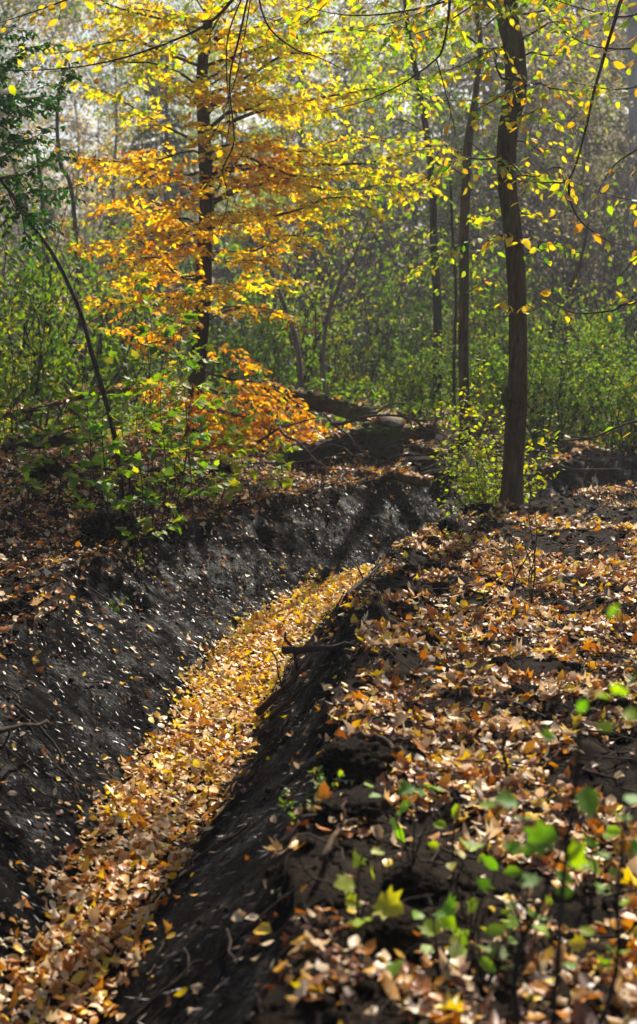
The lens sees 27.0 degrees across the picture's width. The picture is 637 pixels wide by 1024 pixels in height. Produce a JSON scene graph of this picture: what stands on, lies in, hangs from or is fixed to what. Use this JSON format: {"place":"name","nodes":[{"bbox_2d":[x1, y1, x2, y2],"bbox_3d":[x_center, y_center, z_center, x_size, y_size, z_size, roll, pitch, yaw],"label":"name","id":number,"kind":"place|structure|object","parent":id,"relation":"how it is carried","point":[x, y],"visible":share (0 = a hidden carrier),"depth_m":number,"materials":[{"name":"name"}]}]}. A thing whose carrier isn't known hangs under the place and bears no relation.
{"place":"outdoors","nodes":[
{"label":"outdoors","id":0,"kind":"place"},
{"bbox_2d":[0,0,628,321],"label":"sky","id":1,"kind":"structure","parent":0,"point":[91,107],"materials":[{"name":"white"}]},
{"bbox_2d":[0,320,636,1023],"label":"forest floor","id":2,"kind":"structure","parent":0,"point":[578,914],"depth_m":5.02,"materials":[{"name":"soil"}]},
{"bbox_2d":[8,423,51,504],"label":"maple sapling","id":3,"kind":"object","parent":2,"relation":"on","point":[26,456],"visible":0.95,"depth_m":10.92,"materials":[{"name":"green plant"}]},
{"bbox_2d":[0,287,64,444],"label":"shrub","id":4,"kind":"object","parent":2,"relation":"on","point":[11,378],"visible":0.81,"depth_m":14.04,"materials":[{"name":"green plant"}]},
{"bbox_2d":[22,60,85,378],"bbox_3d":[-5.112,-5.343,25.614,1.357,6.689,0.788,0,8,0],"label":"leaning tree","id":5,"kind":"object","parent":2,"relation":"on","point":[69,181],"visible":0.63,"depth_m":25.31,"materials":[{"name":"brown plant"}]},
{"bbox_2d":[0,219,111,396],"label":"shrub","id":6,"kind":"object","parent":2,"relation":"on","point":[74,312],"visible":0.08,"depth_m":26.69,"materials":[{"name":"green plant"}]},
{"bbox_2d":[0,128,117,372],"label":"shrub","id":7,"kind":"object","parent":2,"relation":"on","point":[58,219],"visible":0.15,"depth_m":33.05,"materials":[{"name":"green plant"}]},
{"bbox_2d":[23,387,98,516],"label":"maple sapling","id":8,"kind":"object","parent":2,"relation":"on","point":[66,449],"visible":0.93,"depth_m":10.46,"materials":[{"name":"green plant"}]},
{"bbox_2d":[0,203,126,430],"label":"shrub","id":9,"kind":"object","parent":2,"relation":"on","point":[37,279],"visible":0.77,"depth_m":16.64,"materials":[{"name":"green plant"}]},
{"bbox_2d":[0,24,127,513],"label":"leaning sapling","id":10,"kind":"object","parent":2,"relation":"on","point":[20,141],"visible":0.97,"depth_m":9.97,"materials":[{"name":"green plant"}]},
{"bbox_2d":[0,0,130,286],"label":"broadleaf tree","id":11,"kind":"object","parent":2,"relation":"on","point":[39,73],"visible":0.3,"depth_m":40.32,"materials":[{"name":"yellow plant"}]},
{"bbox_2d":[0,0,143,229],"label":"broadleaf tree","id":12,"kind":"object","parent":2,"relation":"on","point":[71,8],"visible":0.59,"depth_m":38.62,"materials":[{"name":"yellow plant"}]},
{"bbox_2d":[0,146,167,415],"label":"shrub","id":13,"kind":"object","parent":2,"relation":"on","point":[75,335],"visible":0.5,"depth_m":19.76,"materials":[{"name":"green plant"}]},
{"bbox_2d":[54,338,131,512],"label":"maple sapling","id":14,"kind":"object","parent":2,"relation":"on","point":[68,361],"visible":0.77,"depth_m":10.35,"materials":[{"name":"green plant"}]},
{"bbox_2d":[1,0,192,326],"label":"broadleaf tree","id":15,"kind":"object","parent":2,"relation":"on","point":[73,132],"visible":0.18,"depth_m":59.80,"materials":[{"name":"yellow plant"}]},
{"bbox_2d":[5,130,195,386],"bbox_3d":[-4.723,-5.436,29.422,4.045,5.636,3.800,4,9,23],"label":"shrub","id":16,"kind":"object","parent":2,"relation":"on","point":[107,195],"visible":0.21,"depth_m":29.30,"materials":[{"name":"green plant"}]},
{"bbox_2d":[35,221,176,406],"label":"shrub","id":17,"kind":"object","parent":2,"relation":"on","point":[111,371],"visible":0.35,"depth_m":23.71,"materials":[{"name":"green plant"}]},
{"bbox_2d":[76,508,141,543],"bbox_3d":[-1.480,0.125,9.397,0.430,0.306,0.383,-6,10,-37],"label":"soil clod","id":18,"kind":"object","parent":2,"relation":"on","point":[100,525],"visible":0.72,"depth_m":9.28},
{"bbox_2d":[69,368,152,510],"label":"maple sapling","id":19,"kind":"object","parent":2,"relation":"on","point":[94,428],"visible":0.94,"depth_m":9.51,"materials":[{"name":"green plant"}]},
{"bbox_2d":[1,0,250,324],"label":"broadleaf tree","id":20,"kind":"object","parent":2,"relation":"on","point":[85,132],"visible":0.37,"depth_m":46.91,"materials":[{"name":"grey plant"}]},
{"bbox_2d":[24,0,250,344],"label":"broadleaf tree","id":21,"kind":"object","parent":2,"relation":"on","point":[121,71],"visible":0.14,"depth_m":52.22,"materials":[{"name":"yellow plant"}]},
{"bbox_2d":[76,222,220,409],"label":"shrub","id":22,"kind":"object","parent":2,"relation":"on","point":[144,365],"visible":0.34,"depth_m":21.74,"materials":[{"name":"green plant"}]},
{"bbox_2d":[107,272,192,516],"bbox_3d":[-1.297,-0.874,10.406,0.620,1.992,0.535,5,10,32],"label":"maple sapling","id":23,"kind":"object","parent":2,"relation":"on","point":[146,282],"visible":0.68,"depth_m":10.38,"materials":[{"name":"green plant"}]},
{"bbox_2d":[118,299,196,523],"bbox_3d":[-1.232,-0.722,10.045,0.576,1.774,0.616,0,8,0],"label":"maple sapling","id":24,"kind":"object","parent":2,"relation":"on","point":[143,330],"visible":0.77,"depth_m":9.99,"materials":[{"name":"green plant"}]},
{"bbox_2d":[83,155,240,373],"bbox_3d":[-4.271,-6.739,35.670,4.053,6.254,4.315,-6,10,-34],"label":"shrub","id":25,"kind":"object","parent":2,"relation":"on","point":[167,291],"visible":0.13,"depth_m":35.55,"materials":[{"name":"green plant"}]},
{"bbox_2d":[86,25,244,346],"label":"conifer tree","id":26,"kind":"object","parent":2,"relation":"on","point":[166,137],"visible":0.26,"depth_m":44.55,"materials":[{"name":"green plant"}]},
{"bbox_2d":[130,313,220,521],"bbox_3d":[-1.070,-0.690,10.067,0.600,1.632,0.600,2,8,10],"label":"maple sapling","id":27,"kind":"object","parent":2,"relation":"on","point":[152,349],"visible":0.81,"depth_m":10.05,"materials":[{"name":"green plant"}]},
{"bbox_2d":[87,0,330,338],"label":"broadleaf tree","id":28,"kind":"object","parent":2,"relation":"on","point":[225,236],"visible":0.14,"depth_m":63.67,"materials":[{"name":"yellow plant"}]},
{"bbox_2d":[202,423,247,506],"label":"maple sapling","id":29,"kind":"object","parent":2,"relation":"on","point":[238,454],"visible":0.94,"depth_m":10.92,"materials":[{"name":"green plant"}]},
{"bbox_2d":[171,239,289,399],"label":"shrub","id":30,"kind":"object","parent":2,"relation":"on","point":[212,341],"visible":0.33,"depth_m":26.50,"materials":[{"name":"green plant"}]},
{"bbox_2d":[12,0,466,455],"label":"beech tree","id":31,"kind":"object","parent":2,"relation":"on","point":[271,170],"visible":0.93,"depth_m":14.76,"materials":[{"name":"yellow plant"}]},
{"bbox_2d":[128,0,384,359],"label":"broadleaf tree","id":32,"kind":"object","parent":2,"relation":"on","point":[251,199],"visible":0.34,"depth_m":43.00,"materials":[{"name":"yellow plant"}]},
{"bbox_2d":[211,271,331,414],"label":"shrub","id":33,"kind":"object","parent":2,"relation":"on","point":[291,376],"visible":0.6,"depth_m":20.63,"materials":[{"name":"green plant"}]},
{"bbox_2d":[167,0,422,350],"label":"broadleaf tree","id":34,"kind":"object","parent":2,"relation":"on","point":[286,76],"visible":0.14,"depth_m":50.41,"materials":[{"name":"yellow plant"}]},
{"bbox_2d":[216,142,374,407],"bbox_3d":[-0.370,-3.878,22.556,2.886,4.517,2.905,-2,9,-14],"label":"shrub","id":35,"kind":"object","parent":2,"relation":"on","point":[311,324],"visible":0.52,"depth_m":22.64,"materials":[{"name":"green plant"}]},
{"bbox_2d":[210,0,389,349],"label":"conifer tree","id":36,"kind":"object","parent":2,"relation":"on","point":[301,144],"visible":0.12,"depth_m":56.35,"materials":[{"name":"green plant"}]},
{"bbox_2d":[0,17,627,328],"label":"distant wood","id":37,"kind":"object","parent":2,"relation":"on","point":[79,216],"depth_m":82.54,"materials":[{"name":"plant"}]},
{"bbox_2d":[0,457,636,1023],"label":"ditch","id":38,"kind":"object","parent":2,"relation":"in","point":[38,701],"visible":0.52,"depth_m":6.45,"materials":[{"name":"soil"}]},
{"bbox_2d":[106,394,185,571],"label":"maple sapling","id":39,"kind":"object","parent":38,"relation":"on","point":[168,471],"visible":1,"depth_m":8.93,"materials":[{"name":"green plant"}]},
{"bbox_2d":[122,350,190,563],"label":"maple sapling","id":40,"kind":"object","parent":38,"relation":"on","point":[149,527],"visible":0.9,"depth_m":9.36,"materials":[{"name":"green plant"}]},
{"bbox_2d":[141,287,237,552],"bbox_3d":[-0.903,-0.640,9.662,0.688,1.975,0.560,7,11,38],"label":"maple sapling","id":41,"kind":"object","parent":38,"relation":"on","point":[189,317],"visible":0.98,"depth_m":9.67,"materials":[{"name":"green plant"}]},
{"bbox_2d":[0,557,382,1023],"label":"fallen leaves","id":42,"kind":"object","parent":38,"relation":"in","point":[145,853],"depth_m":5.67,"materials":[{"name":"plant"}]},
{"bbox_2d":[156,354,239,529],"bbox_3d":[-0.987,-0.512,10.065,0.623,1.366,0.621,5,10,32],"label":"maple sapling","id":43,"kind":"object","parent":38,"relation":"on","point":[203,387],"visible":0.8,"depth_m":10.08,"materials":[{"name":"green plant"}]},
{"bbox_2d":[0,427,418,655],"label":"fallen leaves","id":44,"kind":"object","parent":38,"relation":"on","point":[39,560],"visible":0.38,"depth_m":11.23,"materials":[{"name":"brown plant"}]},
{"bbox_2d":[0,474,488,1020],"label":"fallen leaves","id":45,"kind":"object","parent":38,"relation":"on","point":[250,906],"depth_m":6.56,"materials":[{"name":"plant"}]},
{"bbox_2d":[0,481,490,1023],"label":"root fibres","id":46,"kind":"object","parent":38,"relation":"on","point":[178,711],"visible":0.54,"depth_m":5.97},
{"bbox_2d":[245,480,636,1023],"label":"fallen leaves","id":47,"kind":"object","parent":38,"relation":"on","point":[448,1008],"depth_m":5.07,"materials":[{"name":"plant"}]},
{"bbox_2d":[429,352,564,518],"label":"shrub","id":48,"kind":"object","parent":38,"relation":"on","point":[483,492],"visible":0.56,"depth_m":11.87,"materials":[{"name":"green plant"}]},
{"bbox_2d":[0,377,636,457],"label":"fallen leaves","id":49,"kind":"object","parent":2,"relation":"on","point":[475,433],"visible":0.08,"depth_m":18.52,"materials":[{"name":"plant"}]},
{"bbox_2d":[0,0,636,504],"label":"forest tree","id":50,"kind":"object","parent":2,"relation":"on","point":[512,116],"visible":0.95,"depth_m":10.44,"materials":[{"name":"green plant"}]},
{"bbox_2d":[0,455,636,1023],"bbox_3d":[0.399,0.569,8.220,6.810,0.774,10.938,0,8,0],"label":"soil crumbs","id":51,"kind":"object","parent":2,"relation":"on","point":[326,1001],"visible":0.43,"depth_m":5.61,"materials":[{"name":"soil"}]},
{"bbox_2d":[0,327,636,450],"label":"undergrowth","id":52,"kind":"object","parent":2,"relation":"on","point":[312,380],"visible":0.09,"depth_m":19.05,"materials":[{"name":"green plant"}]},
{"bbox_2d":[231,131,408,386],"bbox_3d":[0.145,-5.595,30.245,3.800,5.812,4.045,-5,10,-31],"label":"shrub","id":53,"kind":"object","parent":2,"relation":"on","point":[319,258],"visible":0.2,"depth_m":30.25,"materials":[{"name":"green plant"}]},
{"bbox_2d":[261,381,380,422],"bbox_3d":[-0.002,-1.346,16.238,1.599,0.476,0.352,3,9,19],"label":"fallen log","id":54,"kind":"object","parent":2,"relation":"on","point":[322,403],"visible":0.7,"depth_m":16.11,"materials":[{"name":"brown wood"}]},
{"bbox_2d":[278,427,365,464],"bbox_3d":[0.092,-0.713,14.287,1.180,0.366,0.249,-6,11,-37],"label":"fallen log","id":55,"kind":"object","parent":2,"relation":"on","point":[359,438],"visible":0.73,"depth_m":14.18,"materials":[{"name":"brown wood"}]},
{"bbox_2d":[208,0,459,366],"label":"broadleaf tree","id":56,"kind":"object","parent":2,"relation":"on","point":[382,126],"visible":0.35,"depth_m":37.90,"materials":[{"name":"yellow plant"}]},
{"bbox_2d":[314,192,378,413],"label":"leaning tree","id":57,"kind":"object","parent":2,"relation":"on","point":[348,265],"visible":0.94,"depth_m":19.77,"materials":[{"name":"brown plant"}]},
{"bbox_2d":[310,795,383,838],"bbox_3d":[0.090,0.954,4.161,0.232,0.116,0.237,0,8,0],"label":"soil clod","id":58,"kind":"object","parent":2,"relation":"on","point":[366,808],"visible":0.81,"depth_m":4.12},
{"bbox_2d":[293,271,401,400],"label":"shrub","id":59,"kind":"object","parent":2,"relation":"on","point":[334,377],"visible":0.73,"depth_m":23.75,"materials":[{"name":"green plant"}]},
{"bbox_2d":[309,736,396,782],"bbox_3d":[0.121,0.886,4.623,0.307,0.178,0.306,0,8,0],"label":"soil clod","id":60,"kind":"object","parent":2,"relation":"on","point":[356,759],"visible":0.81,"depth_m":4.56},
{"bbox_2d":[276,0,430,332],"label":"conifer tree","id":61,"kind":"object","parent":2,"relation":"on","point":[364,149],"visible":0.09,"depth_m":71.29,"materials":[{"name":"green plant"}]},
{"bbox_2d":[275,145,455,398],"bbox_3d":[1.089,-4.650,26.481,3.367,5.022,3.389,-4,9,-26],"label":"shrub","id":62,"kind":"object","parent":2,"relation":"on","point":[372,327],"visible":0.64,"depth_m":26.53,"materials":[{"name":"green plant"}]},
{"bbox_2d":[292,127,457,375],"bbox_3d":[1.414,-6.812,34.631,4.306,6.817,4.585,-7,11,-41],"label":"shrub","id":63,"kind":"object","parent":2,"relation":"on","point":[381,263],"visible":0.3,"depth_m":34.50,"materials":[{"name":"green plant"}]},
{"bbox_2d":[350,412,402,456],"bbox_3d":[0.633,-0.836,14.466,0.595,0.496,0.558,0,8,0],"label":"tree stump","id":64,"kind":"object","parent":2,"relation":"on","point":[375,431],"visible":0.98,"depth_m":14.30,"materials":[{"name":"brown wood"}]},
{"bbox_2d":[344,904,438,961],"bbox_3d":[0.186,1.095,3.401,0.244,0.162,0.250,0,8,0],"label":"soil clod","id":65,"kind":"object","parent":2,"relation":"on","point":[389,934],"visible":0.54,"depth_m":3.34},
{"bbox_2d":[334,846,404,928],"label":"maple seedling","id":66,"kind":"object","parent":65,"relation":"on","point":[388,903],"visible":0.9,"depth_m":3.37,"materials":[{"name":"green plant"}]},
{"bbox_2d":[336,250,458,404],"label":"shrub","id":67,"kind":"object","parent":2,"relation":"on","point":[386,352],"visible":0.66,"depth_m":24.74,"materials":[{"name":"green plant"}]},
{"bbox_2d":[364,778,442,861],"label":"leafy seedling","id":68,"kind":"object","parent":2,"relation":"on","point":[406,788],"visible":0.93,"depth_m":3.86,"materials":[{"name":"green plant"}]},
{"bbox_2d":[320,0,488,339],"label":"conifer tree","id":69,"kind":"object","parent":2,"relation":"on","point":[403,136],"visible":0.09,"depth_m":63.77,"materials":[{"name":"green plant"}]},
{"bbox_2d":[372,328,458,416],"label":"shrub","id":70,"kind":"object","parent":2,"relation":"on","point":[413,382],"visible":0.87,"depth_m":19.32,"materials":[{"name":"green plant"}]},
{"bbox_2d":[382,863,449,905],"bbox_3d":[0.272,1.053,3.713,0.194,0.127,0.214,0,8,0],"label":"soil clod","id":71,"kind":"object","parent":2,"relation":"on","point":[410,880],"visible":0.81,"depth_m":3.67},
{"bbox_2d":[267,0,585,356],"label":"broadleaf tree","id":72,"kind":"object","parent":2,"relation":"on","point":[401,122],"visible":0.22,"depth_m":44.09,"materials":[{"name":"yellow plant"}]},
{"bbox_2d":[313,0,552,363],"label":"broadleaf tree","id":73,"kind":"object","parent":2,"relation":"on","point":[455,186],"visible":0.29,"depth_m":40.23,"materials":[{"name":"yellow plant"}]},
{"bbox_2d":[320,0,546,411],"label":"forest tree","id":74,"kind":"object","parent":2,"relation":"on","point":[437,308],"visible":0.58,"depth_m":20.52,"materials":[{"name":"yellow plant"}]},
{"bbox_2d":[384,892,495,977],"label":"leafy seedling","id":75,"kind":"object","parent":2,"relation":"on","point":[445,913],"visible":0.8,"depth_m":3.19,"materials":[{"name":"green plant"}]},
{"bbox_2d":[325,3,566,443],"bbox_3d":[1.423,-4.628,15.021,2.723,8.006,0.984,-2,9,-14],"label":"forest tree","id":76,"kind":"object","parent":2,"relation":"on","point":[463,324],"visible":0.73,"depth_m":15.48,"materials":[{"name":"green plant"}]},
{"bbox_2d":[406,170,504,417],"bbox_3d":[1.797,-2.780,17.719,1.314,3.434,0.577,0,8,0],"label":"young tree","id":77,"kind":"object","parent":2,"relation":"on","point":[453,346],"visible":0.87,"depth_m":17.70,"materials":[{"name":"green plant"}]},
{"bbox_2d":[397,238,527,388],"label":"shrub","id":78,"kind":"object","parent":2,"relation":"on","point":[475,319],"visible":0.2,"depth_m":29.51,"materials":[{"name":"green plant"}]},
{"bbox_2d":[383,1,555,342],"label":"conifer tree","id":79,"kind":"object","parent":2,"relation":"on","point":[487,180],"visible":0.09,"depth_m":58.05,"materials":[{"name":"green plant"}]},
{"bbox_2d":[403,206,544,399],"bbox_3d":[2.884,-3.943,25.631,2.663,3.834,2.646,-4,9,-26],"label":"shrub","id":80,"kind":"object","parent":2,"relation":"on","point":[472,306],"visible":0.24,"depth_m":25.56,"materials":[{"name":"green plant"}]},
{"bbox_2d":[435,904,516,985],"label":"leafy seedling","id":81,"kind":"object","parent":2,"relation":"on","point":[455,948],"visible":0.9,"depth_m":3.19,"materials":[{"name":"green plant"}]},
{"bbox_2d":[446,840,517,938],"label":"leafy seedling","id":82,"kind":"object","parent":2,"relation":"on","point":[473,905],"visible":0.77,"depth_m":3.46,"materials":[{"name":"green plant"}]},
{"bbox_2d":[456,323,556,418],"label":"shrub","id":83,"kind":"object","parent":2,"relation":"on","point":[491,373],"visible":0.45,"depth_m":18.77,"materials":[{"name":"green plant"}]},
{"bbox_2d":[449,256,571,399],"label":"shrub","id":84,"kind":"object","parent":2,"relation":"on","point":[490,307],"visible":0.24,"depth_m":23.76,"materials":[{"name":"green plant"}]},
{"bbox_2d":[411,0,626,337],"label":"broadleaf tree","id":85,"kind":"object","parent":2,"relation":"on","point":[494,111],"visible":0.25,"depth_m":42.47,"materials":[{"name":"yellow plant"}]},
{"bbox_2d":[424,129,617,364],"bbox_3d":[4.784,-6.112,32.093,4.306,6.285,4.585,3,9,20],"label":"shrub","id":86,"kind":"object","parent":2,"relation":"on","point":[501,241],"visible":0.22,"depth_m":32.04,"materials":[{"name":"green plant"}]},
{"bbox_2d":[423,3,620,319],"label":"conifer tree","id":87,"kind":"object","parent":2,"relation":"on","point":[492,189],"visible":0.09,"depth_m":53.82,"materials":[{"name":"green plant"}]},
{"bbox_2d":[482,855,574,950],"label":"leafy seedling","id":88,"kind":"object","parent":2,"relation":"on","point":[490,863],"visible":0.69,"depth_m":3.33,"materials":[{"name":"green plant"}]},
{"bbox_2d":[456,0,636,351],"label":"broadleaf tree","id":89,"kind":"object","parent":2,"relation":"on","point":[570,71],"visible":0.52,"depth_m":38.35,"materials":[{"name":"grey plant"}]},
{"bbox_2d":[470,0,628,337],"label":"conifer tree","id":90,"kind":"object","parent":2,"relation":"on","point":[575,126],"visible":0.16,"depth_m":50.20,"materials":[{"name":"green plant"}]},
{"bbox_2d":[469,83,636,396],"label":"shrub","id":91,"kind":"object","parent":2,"relation":"on","point":[548,268],"visible":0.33,"depth_m":26.60,"materials":[{"name":"green plant"}]},
{"bbox_2d":[477,700,636,1023],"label":"leafy seedling","id":92,"kind":"object","parent":2,"relation":"on","point":[541,839],"visible":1,"depth_m":2.53,"materials":[{"name":"green plant"}]},
{"bbox_2d":[489,307,625,441],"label":"shrub","id":93,"kind":"object","parent":2,"relation":"on","point":[535,409],"visible":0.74,"depth_m":16.26,"materials":[{"name":"green plant"}]},
{"bbox_2d":[504,260,625,412],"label":"shrub","id":94,"kind":"object","parent":2,"relation":"on","point":[561,325],"visible":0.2,"depth_m":21.59,"materials":[{"name":"green plant"}]},
{"bbox_2d":[537,182,602,405],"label":"leaning tree","id":95,"kind":"object","parent":2,"relation":"on","point":[571,282],"visible":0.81,"depth_m":18.70,"materials":[{"name":"brown plant"}]},
{"bbox_2d":[507,0,636,443],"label":"beech tree","id":96,"kind":"object","parent":2,"relation":"on","point":[605,43],"visible":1,"depth_m":8.74,"materials":[{"name":"yellow plant"}]},
{"bbox_2d":[516,17,628,347],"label":"broadleaf tree","id":97,"kind":"object","parent":2,"relation":"on","point":[577,118],"visible":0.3,"depth_m":45.05,"materials":[{"name":"green plant"}]},
{"bbox_2d":[527,278,636,428],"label":"shrub","id":98,"kind":"object","parent":2,"relation":"on","point":[595,343],"visible":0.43,"depth_m":17.73,"materials":[{"name":"green plant"}]},
{"bbox_2d":[527,67,636,377],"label":"shrub","id":99,"kind":"object","parent":2,"relation":"on","point":[589,194],"visible":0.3,"depth_m":29.09,"materials":[{"name":"green plant"}]},
{"bbox_2d":[530,153,636,405],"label":"shrub","id":100,"kind":"object","parent":2,"relation":"on","point":[587,255],"visible":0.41,"depth_m":23.67,"materials":[{"name":"green plant"}]},
{"bbox_2d":[552,127,636,395],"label":"shrub","id":101,"kind":"object","parent":2,"relation":"on","point":[625,257],"visible":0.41,"depth_m":24.83,"materials":[{"name":"green plant"}]},
{"bbox_2d":[567,825,621,906],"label":"leafy seedling","id":102,"kind":"object","parent":2,"relation":"on","point":[613,831],"visible":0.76,"depth_m":3.63,"materials":[{"name":"green plant"}]},
{"bbox_2d":[560,338,636,455],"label":"shrub","id":103,"kind":"object","parent":2,"relation":"on","point":[630,415],"visible":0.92,"depth_m":15.45,"materials":[{"name":"green plant"}]},
{"bbox_2d":[565,0,636,344],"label":"birch tree","id":104,"kind":"object","parent":2,"relation":"on","point":[631,54],"visible":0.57,"depth_m":34.56,"materials":[{"name":"yellow plant"}]},
{"bbox_2d":[596,604,636,730],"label":"leafy seedling","id":105,"kind":"object","parent":2,"relation":"on","point":[630,714],"visible":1,"depth_m":2.16,"materials":[{"name":"green plant"}]},
{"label":"fallen log","id":106,"kind":"object","parent":2,"relation":"on","visible":0},
{"bbox_2d":[4,376,604,478],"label":"fallen leaves","id":107,"kind":"object","parent":106,"relation":"on","point":[412,473],"visible":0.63,"depth_m":14.12,"materials":[{"name":"plant"}]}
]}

